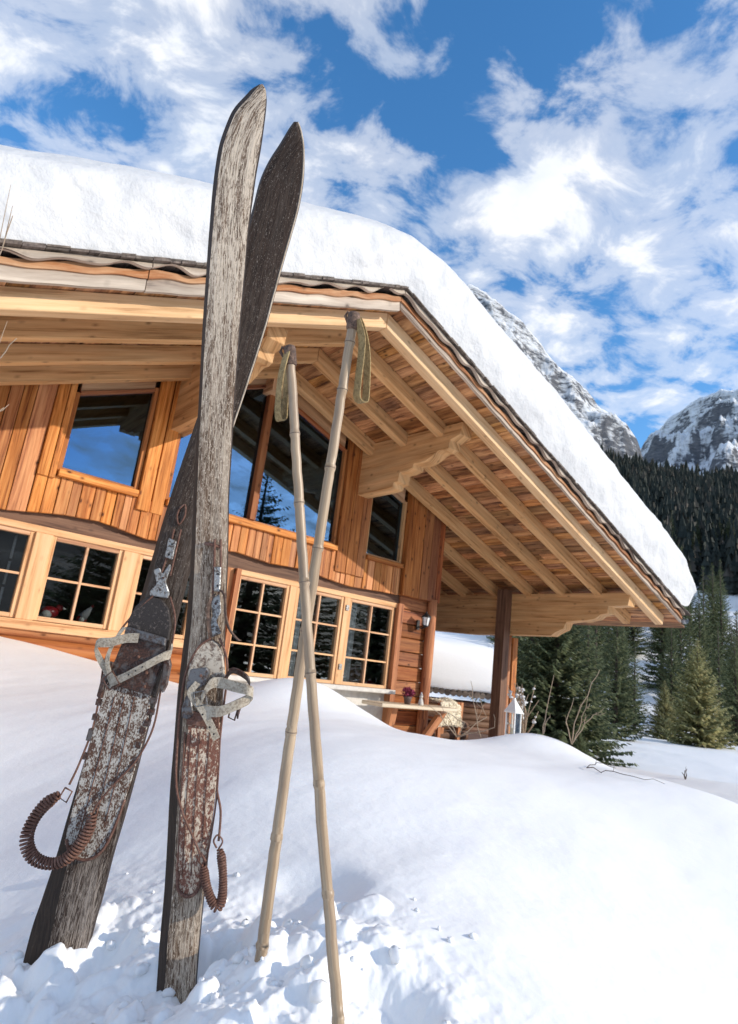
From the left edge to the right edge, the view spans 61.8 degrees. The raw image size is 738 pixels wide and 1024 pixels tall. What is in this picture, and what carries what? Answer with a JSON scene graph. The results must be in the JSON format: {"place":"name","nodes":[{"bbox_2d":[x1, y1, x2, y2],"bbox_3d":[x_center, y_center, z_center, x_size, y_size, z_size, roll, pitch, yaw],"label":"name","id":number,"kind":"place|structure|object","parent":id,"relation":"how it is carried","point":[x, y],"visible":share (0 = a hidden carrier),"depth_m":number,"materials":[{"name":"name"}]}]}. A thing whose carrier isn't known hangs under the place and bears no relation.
{"place":"outdoors","nodes":[
{"label":"outdoors","id":0,"kind":"place"},
{"bbox_2d":[0,636,737,1023],"bbox_3d":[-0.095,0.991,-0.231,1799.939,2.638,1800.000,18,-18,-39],"label":"snow ground","id":1,"kind":"structure","parent":0,"point":[564,882],"depth_m":1.73,"materials":[{"name":"white snow"}]},
{"bbox_2d":[0,185,16,411],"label":"bare shrub","id":2,"kind":"object","parent":1,"relation":"on","point":[8,226],"visible":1,"depth_m":3.20,"materials":[{"name":"brown plant"}]},
{"bbox_2d":[19,122,304,964],"bbox_3d":[-0.500,0.039,1.589,0.404,2.406,0.143,2,-15,17],"label":"antique ski","id":3,"kind":"object","parent":1,"relation":"on","point":[134,680],"visible":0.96,"depth_m":1.50,"materials":[{"name":"brown wood"}]},
{"bbox_2d":[156,84,266,1003],"bbox_3d":[-0.348,0.047,1.401,0.324,2.318,0.145,14,-16,-27],"label":"antique ski","id":4,"kind":"object","parent":1,"relation":"on","point":[202,708],"visible":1,"depth_m":1.40,"materials":[{"name":"grey wood"}]},
{"bbox_2d":[0,872,476,1023],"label":"snow crumbs","id":5,"kind":"object","parent":1,"relation":"on","point":[319,991],"visible":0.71,"depth_m":1.17,"materials":[{"name":"white snow"}]},
{"bbox_2d":[275,344,344,1023],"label":"bamboo ski pole","id":6,"kind":"object","parent":1,"relation":"on","point":[287,375],"visible":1,"depth_m":1.04,"materials":[{"name":"brown wood"}]},
{"bbox_2d":[254,311,370,961],"bbox_3d":[-0.102,0.262,1.214,0.077,1.379,0.200,8,-14,-5],"label":"bamboo ski pole","id":7,"kind":"object","parent":1,"relation":"on","point":[354,322],"visible":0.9,"depth_m":1.22,"materials":[{"name":"brown wood"}]},
{"bbox_2d":[0,238,690,739],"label":"chalet","id":8,"kind":"object","parent":1,"relation":"on","point":[460,502],"visible":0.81,"depth_m":8.78,"materials":[{"name":"brown wood"}]},
{"bbox_2d":[0,535,17,601],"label":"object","id":9,"kind":"object","parent":8,"relation":"hanging from","point":[8,564],"depth_m":6.61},
{"bbox_2d":[0,525,35,617],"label":"window","id":10,"kind":"structure","parent":8,"relation":"in","point":[31,534],"depth_m":6.52,"materials":[{"name":"brown wood"}]},
{"bbox_2d":[41,604,65,617],"bbox_3d":[-3.510,1.106,6.859,0.259,0.172,0.131,18,-18,-39],"label":"bird ornament","id":11,"kind":"object","parent":8,"relation":"on","point":[49,611],"visible":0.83,"depth_m":6.81,"materials":[{"name":"red ceramic"}]},
{"bbox_2d":[33,536,123,628],"bbox_3d":[-3.263,0.804,6.936,0.787,0.921,0.101,18,-18,-39],"label":"window","id":12,"kind":"structure","parent":8,"relation":"in","point":[119,553],"depth_m":6.94,"materials":[{"name":"brown wood"}]},
{"bbox_2d":[76,605,93,621],"bbox_3d":[-3.268,1.169,7.083,0.111,0.228,0.153,1,-15,23],"label":"gnome ornament","id":13,"kind":"object","parent":8,"relation":"on","point":[83,616],"visible":0.79,"depth_m":7.04,"materials":[{"name":"grey ceramic"}]},
{"bbox_2d":[57,387,158,489],"bbox_3d":[-3.084,-1.007,7.338,0.915,1.353,0.108,18,-18,-39],"label":"gable window","id":14,"kind":"structure","parent":8,"relation":"in","point":[154,392],"depth_m":7.45,"materials":[{"name":"brown wood"}]},
{"bbox_2d":[126,554,188,638],"bbox_3d":[-2.537,1.047,7.550,0.787,0.921,0.101,18,-18,-39],"label":"window","id":15,"kind":"structure","parent":8,"relation":"in","point":[143,557],"depth_m":7.40,"materials":[{"name":"brown wood"}]},
{"bbox_2d":[165,385,347,543],"bbox_3d":[-1.428,-0.812,8.774,2.730,2.061,0.135,18,-18,-39],"label":"gable window","id":16,"kind":"structure","parent":8,"relation":"in","point":[252,505],"depth_m":8.75,"materials":[{"name":"brown wood"}]},
{"bbox_2d":[225,575,289,677],"bbox_3d":[-1.536,1.564,8.371,0.834,1.284,0.101,18,-18,-39],"label":"window","id":17,"kind":"structure","parent":8,"relation":"in","point":[275,660],"depth_m":8.47,"materials":[{"name":"brown wood"}]},
{"bbox_2d":[288,593,300,675],"bbox_3d":[-1.105,1.740,8.932,0.242,1.291,0.056,18,-18,-39],"label":"curtain","id":18,"kind":"object","parent":8,"relation":"hanging from","point":[294,647],"visible":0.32,"depth_m":8.93,"materials":[{"name":"grey fabric"}]},
{"bbox_2d":[285,587,343,683],"bbox_3d":[-0.805,1.808,8.990,0.874,1.284,0.101,18,-18,-39],"label":"window","id":19,"kind":"structure","parent":8,"relation":"in","point":[333,656],"depth_m":9.11,"materials":[{"name":"brown wood"}]},
{"bbox_2d":[0,145,696,605],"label":"roof snow","id":20,"kind":"structure","parent":8,"relation":"on","point":[78,203],"depth_m":6.38,"materials":[{"name":"white snow"}]},
{"bbox_2d":[343,603,357,681],"bbox_3d":[-0.320,2.003,9.597,0.161,1.291,0.056,18,-18,-39],"label":"curtain","id":21,"kind":"object","parent":8,"relation":"hanging from","point":[350,643],"visible":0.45,"depth_m":9.60,"materials":[{"name":"grey fabric"}]},
{"bbox_2d":[340,598,394,688],"bbox_3d":[-0.039,2.065,9.639,0.955,1.284,0.101,18,-18,-39],"label":"window","id":22,"kind":"structure","parent":8,"relation":"in","point":[379,620],"depth_m":9.75,"materials":[{"name":"brown wood"}]},
{"bbox_2d":[366,493,406,562],"bbox_3d":[0.272,0.124,10.178,0.820,1.362,0.108,18,-18,-39],"label":"gable window","id":23,"kind":"structure","parent":8,"relation":"in","point":[388,512],"depth_m":10.22,"materials":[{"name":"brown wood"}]},
{"bbox_2d":[416,611,430,629],"bbox_3d":[0.908,1.806,10.245,0.180,0.305,0.260,18,-18,-39],"label":"wall lamp","id":24,"kind":"object","parent":8,"relation":"attached to","point":[426,617],"visible":1,"depth_m":10.18,"materials":[{"name":"black metal"}]},
{"bbox_2d":[428,700,463,739],"bbox_3d":[1.346,3.880,11.444,0.665,0.747,0.500,18,-18,-39],"label":"wooden chair","id":25,"kind":"object","parent":8,"relation":"on","point":[439,731],"visible":0.34,"depth_m":11.38,"materials":[{"name":"brown wood"}]},
{"bbox_2d":[429,697,461,727],"bbox_3d":[1.398,3.701,11.381,0.724,0.586,0.435,18,-18,-39],"label":"sheepskin","id":26,"kind":"object","parent":25,"relation":"on","point":[450,703],"visible":0.82,"depth_m":11.29,"materials":[{"name":"beige fur"}]},
{"bbox_2d":[362,700,457,735],"bbox_3d":[0.614,3.401,9.478,1.681,0.854,0.457,18,-18,-39],"label":"wall table","id":27,"kind":"object","parent":1,"relation":"on","point":[432,725],"depth_m":9.40,"materials":[{"name":"brown wood"}]},
{"bbox_2d":[401,686,415,704],"bbox_3d":[0.609,2.822,9.498,0.235,0.269,0.225,18,-18,-39],"label":"flower pot","id":28,"kind":"object","parent":27,"relation":"on","point":[409,693],"visible":1,"depth_m":9.45,"materials":[{"name":"ceramic"}]},
{"bbox_2d":[418,692,422,705],"bbox_3d":[0.814,2.918,9.637,0.096,0.200,0.096,18,-18,-39],"label":"figurine","id":29,"kind":"object","parent":27,"relation":"on","point":[420,701],"visible":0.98,"depth_m":9.61,"materials":[{"name":"white ceramic"}]},
{"bbox_2d":[428,686,490,734],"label":"log shed","id":30,"kind":"structure","parent":1,"relation":"on","point":[469,716],"depth_m":16.58,"materials":[{"name":"brown wood"}]},
{"bbox_2d":[418,637,493,693],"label":"snow","id":31,"kind":"structure","parent":30,"relation":"on","point":[461,665],"depth_m":16.50,"materials":[{"name":"white snow"}]},
{"bbox_2d":[427,695,494,737],"bbox_3d":[0.765,1.686,5.144,0.559,0.379,0.238,5,-14,9],"label":"dry shrub","id":32,"kind":"object","parent":1,"relation":"on","point":[456,735],"visible":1,"depth_m":5.10,"materials":[{"name":"brown plant"}]},
{"bbox_2d":[468,682,480,736],"bbox_3d":[0.847,1.563,4.890,0.195,0.426,0.044,18,-18,-39],"label":"dry stalk","id":33,"kind":"object","parent":1,"relation":"on","point":[475,710],"visible":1,"depth_m":4.90,"materials":[{"name":"brown plant"}]},
{"bbox_2d":[504,698,522,734],"bbox_3d":[1.889,2.677,8.059,0.177,0.480,0.177,18,-18,-39],"label":"garden lantern","id":34,"kind":"object","parent":1,"relation":"on","point":[513,706],"visible":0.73,"depth_m":8.02,"materials":[{"name":"white paint"}]},
{"bbox_2d":[507,683,538,732],"bbox_3d":[2.264,2.921,9.090,0.460,0.762,1.013,3,-15,16],"label":"snowy bush","id":35,"kind":"object","parent":1,"relation":"on","point":[522,702],"visible":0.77,"depth_m":8.96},
{"bbox_2d":[470,636,595,739],"bbox_3d":[6.614,4.664,24.987,4.850,9.348,4.559,-2,-17,32],"label":"spruce tree","id":36,"kind":"object","parent":1,"relation":"on","point":[520,653],"visible":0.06,"depth_m":24.22,"materials":[{"name":"green plant"}]},
{"bbox_2d":[542,676,553,734],"bbox_3d":[1.350,1.440,4.606,0.052,0.439,0.117,13,-16,-24],"label":"dry stalk","id":37,"kind":"object","parent":1,"relation":"on","point":[543,728],"visible":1,"depth_m":4.60,"materials":[{"name":"brown plant"}]},
{"bbox_2d":[515,625,639,767],"bbox_3d":[6.234,5.069,20.601,5.251,6.329,4.842,9,-14,-7],"label":"spruce tree","id":38,"kind":"object","parent":1,"relation":"on","point":[555,724],"visible":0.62,"depth_m":19.77,"materials":[{"name":"green plant"}]},
{"bbox_2d":[570,728,590,756],"bbox_3d":[5.732,6.538,16.898,1.072,1.251,0.988,1,-15,20],"label":"spruce tree","id":39,"kind":"object","parent":1,"relation":"on","point":[577,744],"visible":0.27,"depth_m":16.87,"materials":[{"name":"green plant"}]},
{"bbox_2d":[565,670,603,743],"bbox_3d":[1.593,1.435,4.540,0.277,0.557,0.119,1,-15,22],"label":"dry shrub","id":40,"kind":"object","parent":1,"relation":"on","point":[572,741],"visible":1,"depth_m":4.55,"materials":[{"name":"brown plant"}]},
{"bbox_2d":[561,625,622,742],"bbox_3d":[9.345,7.092,26.540,2.976,5.798,2.904,-1,-16,28],"label":"spruce tree","id":41,"kind":"object","parent":1,"relation":"on","point":[597,666],"visible":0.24,"depth_m":26.32,"materials":[{"name":"green plant"}]},
{"bbox_2d":[566,625,622,726],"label":"spruce tree","id":42,"kind":"object","parent":1,"relation":"on","point":[596,628],"visible":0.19,"depth_m":43.15,"materials":[{"name":"green plant"}]},
{"bbox_2d":[592,626,651,741],"bbox_3d":[12.775,8.074,31.701,3.167,7.478,3.370,4,-14,9],"label":"spruce tree","id":43,"kind":"object","parent":1,"relation":"on","point":[626,706],"visible":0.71,"depth_m":31.29,"materials":[{"name":"green plant"}]},
{"bbox_2d":[586,753,663,783],"bbox_3d":[1.368,1.454,3.517,0.236,0.096,0.694,8,-14,-7],"label":"dead branch","id":44,"kind":"object","parent":1,"relation":"on","point":[613,770],"visible":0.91,"depth_m":3.39,"materials":[{"name":"brown wood"}]},
{"bbox_2d":[608,626,644,723],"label":"spruce tree","id":45,"kind":"object","parent":1,"relation":"on","point":[620,652],"visible":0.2,"depth_m":53.04,"materials":[{"name":"green plant"}]},
{"bbox_2d":[619,643,653,734],"bbox_3d":[16.660,11.127,38.577,2.420,5.798,2.480,3,-15,16],"label":"spruce tree","id":46,"kind":"object","parent":1,"relation":"on","point":[634,699],"visible":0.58,"depth_m":38.34,"materials":[{"name":"green plant"}]},
{"bbox_2d":[644,681,684,739],"bbox_3d":[17.782,12.047,37.306,2.335,3.682,2.301,15,-16,-30],"label":"spruce tree","id":47,"kind":"object","parent":1,"relation":"on","point":[661,711],"visible":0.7,"depth_m":37.14,"materials":[{"name":"green plant"}]},
{"bbox_2d":[647,628,690,724],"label":"spruce tree","id":48,"kind":"object","parent":1,"relation":"on","point":[671,670],"visible":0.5,"depth_m":51.11,"materials":[{"name":"green plant"}]},
{"bbox_2d":[657,638,737,749],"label":"spruce tree","id":49,"kind":"object","parent":1,"relation":"on","point":[699,717],"visible":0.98,"depth_m":32.97,"materials":[{"name":"green plant"}]},
{"bbox_2d":[706,625,734,737],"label":"spruce tree","id":50,"kind":"object","parent":1,"relation":"on","point":[718,661],"visible":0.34,"depth_m":46.98,"materials":[{"name":"green plant"}]},
{"bbox_2d":[712,633,737,744],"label":"spruce tree","id":51,"kind":"object","parent":1,"relation":"on","point":[733,697],"visible":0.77,"depth_m":40.63,"materials":[{"name":"green plant"}]},
{"bbox_2d":[0,0,737,448],"label":"sky","id":52,"kind":"structure","parent":0,"point":[573,163],"materials":[{"name":"blue"}]},
{"bbox_2d":[466,284,642,457],"bbox_3d":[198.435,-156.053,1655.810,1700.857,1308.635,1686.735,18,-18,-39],"label":"mountain ridge","id":53,"kind":"structure","parent":0,"point":[607,430],"depth_m":1693.69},
{"bbox_2d":[429,580,737,731],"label":"wooded hillside","id":54,"kind":"structure","parent":0,"point":[732,599],"depth_m":84.23,"materials":[{"name":"white snow"}]},
{"bbox_2d":[486,635,494,641],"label":"spruce tree","id":55,"kind":"object","parent":54,"relation":"on","point":[490,638],"depth_m":84.67,"materials":[{"name":"green plant"}]},
{"bbox_2d":[514,636,530,686],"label":"spruce tree","id":56,"kind":"object","parent":54,"relation":"on","point":[518,662],"visible":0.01,"depth_m":65.06,"materials":[{"name":"green plant"}]},
{"bbox_2d":[559,625,591,673],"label":"spruce tree","id":57,"kind":"object","parent":54,"relation":"on","point":[579,638],"visible":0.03,"depth_m":74.42,"materials":[{"name":"green plant"}]},
{"bbox_2d":[589,625,613,681],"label":"spruce tree","id":58,"kind":"object","parent":54,"relation":"on","point":[601,630],"visible":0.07,"depth_m":73.08,"materials":[{"name":"green plant"}]},
{"bbox_2d":[601,626,620,667],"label":"spruce tree","id":59,"kind":"object","parent":54,"relation":"on","point":[609,631],"visible":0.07,"depth_m":78.85,"materials":[{"name":"green plant"}]},
{"bbox_2d":[604,626,635,657],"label":"spruce tree","id":60,"kind":"object","parent":54,"relation":"on","point":[625,640],"visible":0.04,"depth_m":83.56,"materials":[{"name":"green plant"}]},
{"bbox_2d":[623,626,652,654],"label":"spruce tree","id":61,"kind":"object","parent":54,"relation":"on","point":[636,631],"visible":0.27,"depth_m":85.52,"materials":[{"name":"green plant"}]},
{"bbox_2d":[632,627,682,688],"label":"spruce tree","id":62,"kind":"object","parent":54,"relation":"on","point":[656,649],"visible":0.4,"depth_m":71.45,"materials":[{"name":"green plant"}]},
{"bbox_2d":[644,627,683,649],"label":"spruce tree","id":63,"kind":"object","parent":54,"relation":"on","point":[663,636],"visible":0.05,"depth_m":89.35,"materials":[{"name":"green plant"}]},
{"bbox_2d":[600,444,737,594],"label":"hillside forest","id":64,"kind":"object","parent":54,"relation":"on","point":[683,493],"visible":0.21,"depth_m":190.92,"materials":[{"name":"green plant"}]},
{"bbox_2d":[670,511,676,539],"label":"spruce tree","id":65,"kind":"object","parent":54,"relation":"on","point":[671,521],"visible":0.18,"depth_m":155.23,"materials":[{"name":"green plant"}]},
{"bbox_2d":[652,606,704,720],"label":"spruce tree","id":66,"kind":"object","parent":54,"relation":"on","point":[679,638],"visible":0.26,"depth_m":59.93,"materials":[{"name":"green plant"}]},
{"bbox_2d":[680,546,698,633],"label":"spruce tree","id":67,"kind":"object","parent":54,"relation":"on","point":[690,605],"visible":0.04,"depth_m":100.73,"materials":[{"name":"green plant"}]},
{"bbox_2d":[675,602,706,686],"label":"spruce tree","id":68,"kind":"object","parent":54,"relation":"on","point":[689,618],"visible":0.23,"depth_m":66.46,"materials":[{"name":"green plant"}]},
{"bbox_2d":[685,566,702,628],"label":"spruce tree","id":69,"kind":"object","parent":54,"relation":"on","point":[694,598],"visible":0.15,"depth_m":105.03,"materials":[{"name":"green plant"}]},
{"bbox_2d":[691,531,700,566],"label":"spruce tree","id":70,"kind":"object","parent":54,"relation":"on","point":[694,541],"visible":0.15,"depth_m":149.34,"materials":[{"name":"green plant"}]},
{"bbox_2d":[695,520,701,555],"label":"spruce tree","id":71,"kind":"object","parent":54,"relation":"on","point":[697,535],"visible":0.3,"depth_m":159.69,"materials":[{"name":"green plant"}]},
{"bbox_2d":[686,589,716,701],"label":"spruce tree","id":72,"kind":"object","parent":54,"relation":"on","point":[699,620],"visible":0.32,"depth_m":67.18,"materials":[{"name":"green plant"}]},
{"bbox_2d":[690,566,725,686],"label":"spruce tree","id":73,"kind":"object","parent":54,"relation":"on","point":[703,592],"visible":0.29,"depth_m":69.65,"materials":[{"name":"green plant"}]},
{"bbox_2d":[694,565,729,671],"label":"spruce tree","id":74,"kind":"object","parent":54,"relation":"on","point":[712,600],"visible":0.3,"depth_m":81.03,"materials":[{"name":"green plant"}]},
{"bbox_2d":[702,575,730,637],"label":"spruce tree","id":75,"kind":"object","parent":54,"relation":"on","point":[714,605],"visible":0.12,"depth_m":101.83,"materials":[{"name":"green plant"}]},
{"bbox_2d":[706,569,735,675],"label":"spruce tree","id":76,"kind":"object","parent":54,"relation":"on","point":[720,609],"visible":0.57,"depth_m":78.20,"materials":[{"name":"green plant"}]},
{"bbox_2d":[711,623,737,731],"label":"spruce tree","id":77,"kind":"object","parent":54,"relation":"on","point":[731,643],"visible":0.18,"depth_m":57.91,"materials":[{"name":"green plant"}]},
{"bbox_2d":[716,559,732,629],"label":"spruce tree","id":78,"kind":"object","parent":54,"relation":"on","point":[720,573],"visible":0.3,"depth_m":109.07,"materials":[{"name":"green plant"}]},
{"bbox_2d":[715,610,737,719],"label":"spruce tree","id":79,"kind":"object","parent":54,"relation":"on","point":[736,626],"visible":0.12,"depth_m":59.80,"materials":[{"name":"green plant"}]},
{"bbox_2d":[724,517,730,537],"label":"spruce tree","id":80,"kind":"object","parent":54,"relation":"on","point":[727,532],"visible":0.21,"depth_m":159.33,"materials":[{"name":"green plant"}]},
{"bbox_2d":[721,611,737,675],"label":"spruce tree","id":81,"kind":"object","parent":54,"relation":"on","point":[732,631],"visible":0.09,"depth_m":70.77,"materials":[{"name":"green plant"}]},
{"bbox_2d":[640,389,737,475],"bbox_3d":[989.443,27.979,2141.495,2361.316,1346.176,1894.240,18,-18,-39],"label":"mountain","id":82,"kind":"structure","parent":0,"point":[702,432],"depth_m":2231.94,"materials":[{"name":"grey stone"}]}
]}

